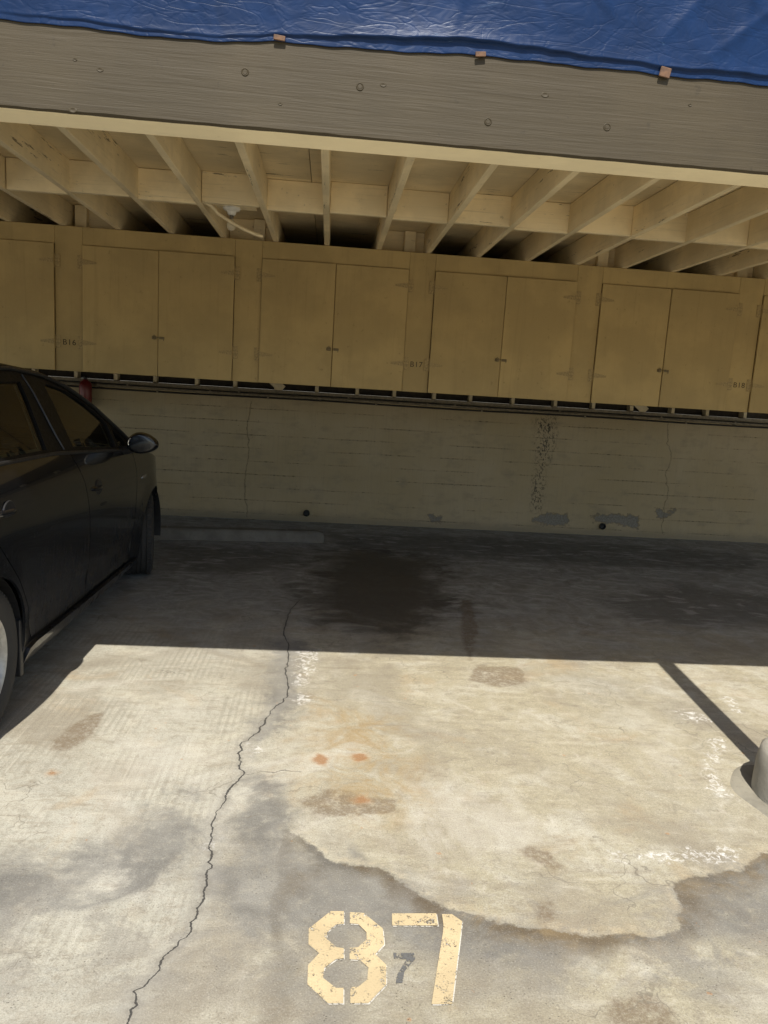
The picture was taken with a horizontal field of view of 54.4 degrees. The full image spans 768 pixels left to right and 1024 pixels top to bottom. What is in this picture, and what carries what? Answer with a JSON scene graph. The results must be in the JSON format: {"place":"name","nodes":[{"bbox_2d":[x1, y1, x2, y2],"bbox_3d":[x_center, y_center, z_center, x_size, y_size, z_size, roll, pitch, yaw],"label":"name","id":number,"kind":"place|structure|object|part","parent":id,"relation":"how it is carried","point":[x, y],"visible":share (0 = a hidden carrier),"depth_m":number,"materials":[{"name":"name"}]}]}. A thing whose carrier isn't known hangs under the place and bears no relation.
{"place":"outdoors","nodes":[
{"label":"outdoors","id":0,"kind":"place"},
{"bbox_2d":[0,376,767,1023],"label":"ground","id":1,"kind":"structure","parent":0,"point":[232,774],"depth_m":2.85,"materials":[{"name":"concrete"}]},
{"bbox_2d":[0,363,160,720],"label":"parked car","id":2,"kind":"object","parent":1,"relation":"on","point":[80,519],"visible":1,"depth_m":3.78,"materials":[{"name":"black paint"}]},
{"bbox_3d":[-1.706,-0.417,3.330,0.183,0.329,0.832,3,9,-5],"label":"rear door window","id":3,"kind":"part","parent":2,"relation":"part of","materials":[{"name":"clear glass"}]},
{"bbox_3d":[-1.603,0.154,3.523,0.094,0.840,1.198,3,9,-5],"label":"rear door","id":4,"kind":"part","parent":2,"relation":"part of","materials":[{"name":"black paint"}]},
{"bbox_3d":[-1.728,-0.436,3.615,0.335,0.539,2.900,3,9,-5],"label":"window frame","id":5,"kind":"part","parent":2,"relation":"part of","materials":[{"name":"black plastic"}]},
{"bbox_3d":[-1.760,-0.543,4.319,0.189,0.396,0.770,3,9,-2],"label":"front door window","id":6,"kind":"part","parent":2,"relation":"part of","materials":[{"name":"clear glass"}]},
{"bbox_3d":[-1.666,0.014,4.516,0.090,0.845,1.138,3,9,-5],"label":"front door","id":7,"kind":"part","parent":2,"relation":"part of","materials":[{"name":"black paint"}]},
{"bbox_3d":[-1.727,-0.481,4.845,0.071,0.154,0.257,3,9,-5],"label":"front quarter window","id":8,"kind":"part","parent":2,"relation":"part of","materials":[{"name":"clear glass"}]},
{"bbox_2d":[154,526,323,542],"bbox_3d":[-1.486,0.203,7.043,1.830,0.106,0.169,2,9,-11],"label":"wheel stop","id":9,"kind":"object","parent":1,"relation":"on","point":[234,534],"visible":0.85,"depth_m":7.01,"materials":[{"name":"concrete"}]},
{"bbox_2d":[307,911,462,1004],"bbox_3d":[0.017,1.176,1.987,0.436,0.003,0.329,3,9,-5],"label":"bay number","id":10,"kind":"object","parent":1,"relation":"on","point":[372,985],"visible":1,"depth_m":1.98,"materials":[{"name":"beige paint"}]},
{"bbox_2d":[393,953,414,982],"bbox_3d":[0.056,1.186,1.948,0.059,0.001,0.102,3,9,-5],"label":"old bay number","id":11,"kind":"object","parent":1,"relation":"on","point":[408,958],"visible":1,"depth_m":1.97,"materials":[{"name":"black paint"}]},
{"bbox_2d":[60,381,767,542],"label":"back wall","id":12,"kind":"structure","parent":1,"relation":"on","point":[271,459],"depth_m":8.21,"materials":[{"name":"beige paint"}]},
{"bbox_2d":[79,376,91,402],"bbox_3d":[-3.068,-1.245,7.707,0.124,0.312,0.188,3,9,-5],"label":"red canister","id":13,"kind":"object","parent":12,"relation":"attached to","point":[85,388],"visible":0.76,"depth_m":7.63,"materials":[{"name":"metal"}]},
{"bbox_2d":[26,368,767,422],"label":"pipe","id":14,"kind":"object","parent":12,"relation":"on","point":[393,395],"depth_m":8.09,"materials":[{"name":"metal"}]},
{"bbox_2d":[0,19,767,278],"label":"carport roof","id":15,"kind":"structure","parent":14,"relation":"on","point":[473,156],"depth_m":2.37,"materials":[{"name":"beige wood"}]},
{"bbox_2d":[0,221,60,369],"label":"storage cabinet","id":16,"kind":"object","parent":15,"relation":"attached to","point":[29,263],"visible":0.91,"depth_m":5.82,"materials":[{"name":"yellow paint"}]},
{"bbox_3d":[-2.853,-1.615,5.829,0.635,0.965,0.029,3,9,-5],"label":"door","id":17,"kind":"part","parent":16,"relation":"part of","materials":[{"name":"yellow paint"}]},
{"bbox_2d":[55,225,239,380],"bbox_3d":[-1.929,-1.785,6.790,1.424,1.103,1.858,3,9,-5],"label":"storage cabinet","id":18,"kind":"object","parent":15,"relation":"attached to","point":[143,303],"visible":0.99,"depth_m":5.89,"materials":[{"name":"yellow paint"}]},
{"bbox_3d":[-2.096,-1.578,5.887,0.624,0.965,0.034,3,9,-5],"label":"door","id":19,"kind":"part","parent":18,"relation":"part of","materials":[{"name":"yellow paint"}]},
{"bbox_3d":[-1.475,-1.546,5.934,0.635,0.965,0.029,3,10,-5],"label":"door","id":20,"kind":"part","parent":18,"relation":"part of","materials":[{"name":"yellow paint"}]},
{"bbox_2d":[205,204,262,237],"bbox_3d":[-0.981,-1.919,4.904,0.387,0.181,0.056,0,10,-20],"label":"flexible conduit","id":21,"kind":"object","parent":15,"relation":"attached to","point":[216,211],"visible":0.89,"depth_m":4.88,"materials":[{"name":"beige plastic"}]},
{"bbox_2d":[216,204,256,230],"bbox_3d":[-0.975,-1.938,4.930,0.260,0.169,0.120,3,9,-5],"label":"ceiling lamp","id":22,"kind":"object","parent":15,"relation":"attached to","point":[232,211],"visible":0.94,"depth_m":4.91,"materials":[{"name":"white ceramic"}]},
{"bbox_2d":[232,239,413,390],"bbox_3d":[-0.551,-1.718,6.895,1.424,1.103,1.868,3,9,-5],"label":"storage cabinet","id":23,"kind":"object","parent":15,"relation":"attached to","point":[319,315],"visible":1,"depth_m":6.00,"materials":[{"name":"yellow paint"}]},
{"bbox_3d":[-0.720,-1.509,5.991,0.624,0.965,0.034,3,9,-4],"label":"door","id":24,"kind":"part","parent":23,"relation":"part of","materials":[{"name":"yellow paint"}]},
{"bbox_3d":[-0.099,-1.482,6.050,0.635,0.965,0.029,3,9,-5],"label":"door","id":25,"kind":"part","parent":23,"relation":"part of","materials":[{"name":"yellow paint"}]},
{"bbox_2d":[0,0,767,85],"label":"blue tarp","id":26,"kind":"object","parent":15,"relation":"on","point":[723,40],"visible":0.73,"depth_m":2.23,"materials":[{"name":"blue plastic"}]},
{"bbox_2d":[273,34,284,41],"bbox_3d":[-0.307,-1.390,2.192,0.034,0.014,0.006,6,15,-8],"label":"wooden cleat","id":27,"kind":"object","parent":26,"relation":"attached to","point":[279,37],"visible":1,"depth_m":2.19,"materials":[{"name":"brown wood"}]},
{"bbox_2d":[475,51,485,56],"bbox_3d":[0.289,-1.370,2.238,0.032,0.014,0.006,-4,16,-6],"label":"wooden cleat","id":28,"kind":"object","parent":26,"relation":"attached to","point":[480,53],"visible":1,"depth_m":2.24,"materials":[{"name":"brown wood"}]},
{"bbox_2d":[659,66,671,78],"bbox_3d":[0.859,-1.343,2.284,0.034,0.028,0.006,10,14,-9],"label":"wooden cleat","id":29,"kind":"object","parent":26,"relation":"attached to","point":[664,72],"visible":1,"depth_m":2.28,"materials":[{"name":"brown wood"}]},
{"bbox_2d":[402,252,580,400],"bbox_3d":[0.825,-1.652,7.008,1.424,1.103,1.864,3,9,-5],"label":"storage cabinet","id":30,"kind":"object","parent":15,"relation":"attached to","point":[481,326],"visible":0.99,"depth_m":6.11,"materials":[{"name":"yellow paint"}]},
{"bbox_3d":[0.657,-1.445,6.102,0.624,0.965,0.034,3,9,-4],"label":"door","id":31,"kind":"part","parent":30,"relation":"part of","materials":[{"name":"yellow paint"}]},
{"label":"door","id":32,"kind":"part","parent":30,"relation":"part of","materials":[{"name":"yellow paint"}]},
{"bbox_2d":[566,265,742,410],"bbox_3d":[2.202,-1.586,7.121,1.424,1.103,1.857,3,9,-5],"label":"storage cabinet","id":33,"kind":"object","parent":15,"relation":"attached to","point":[652,338],"visible":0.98,"depth_m":6.22,"materials":[{"name":"yellow paint"}]},
{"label":"door","id":34,"kind":"part","parent":33,"relation":"part of","materials":[{"name":"yellow paint"}]},
{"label":"door","id":35,"kind":"part","parent":33,"relation":"part of","materials":[{"name":"yellow paint"}]},
{"bbox_2d":[725,277,767,413],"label":"storage cabinet","id":36,"kind":"object","parent":15,"relation":"attached to","point":[748,374],"visible":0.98,"depth_m":6.31,"materials":[{"name":"yellow paint"}]},
{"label":"door","id":37,"kind":"part","parent":36,"relation":"part of","materials":[{"name":"yellow paint"}]},
{"bbox_2d":[58,380,767,423],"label":"black cable","id":38,"kind":"object","parent":12,"relation":"attached to","point":[413,402],"visible":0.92,"depth_m":8.01,"materials":[{"name":"black rubber"}]},
{"bbox_2d":[62,382,767,426],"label":"conduit pipe","id":39,"kind":"object","parent":12,"relation":"attached to","point":[388,402],"visible":0.94,"depth_m":8.02,"materials":[{"name":"grey metal"}]},
{"bbox_2d":[67,385,767,428],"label":"pipe","id":40,"kind":"object","parent":12,"relation":"attached to","point":[375,404],"visible":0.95,"depth_m":8.05,"materials":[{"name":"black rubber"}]},
{"bbox_2d":[730,737,767,816],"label":"concrete pier","id":41,"kind":"structure","parent":1,"relation":"on","point":[749,784],"depth_m":2.94,"materials":[{"name":"beige concrete"}]}
]}

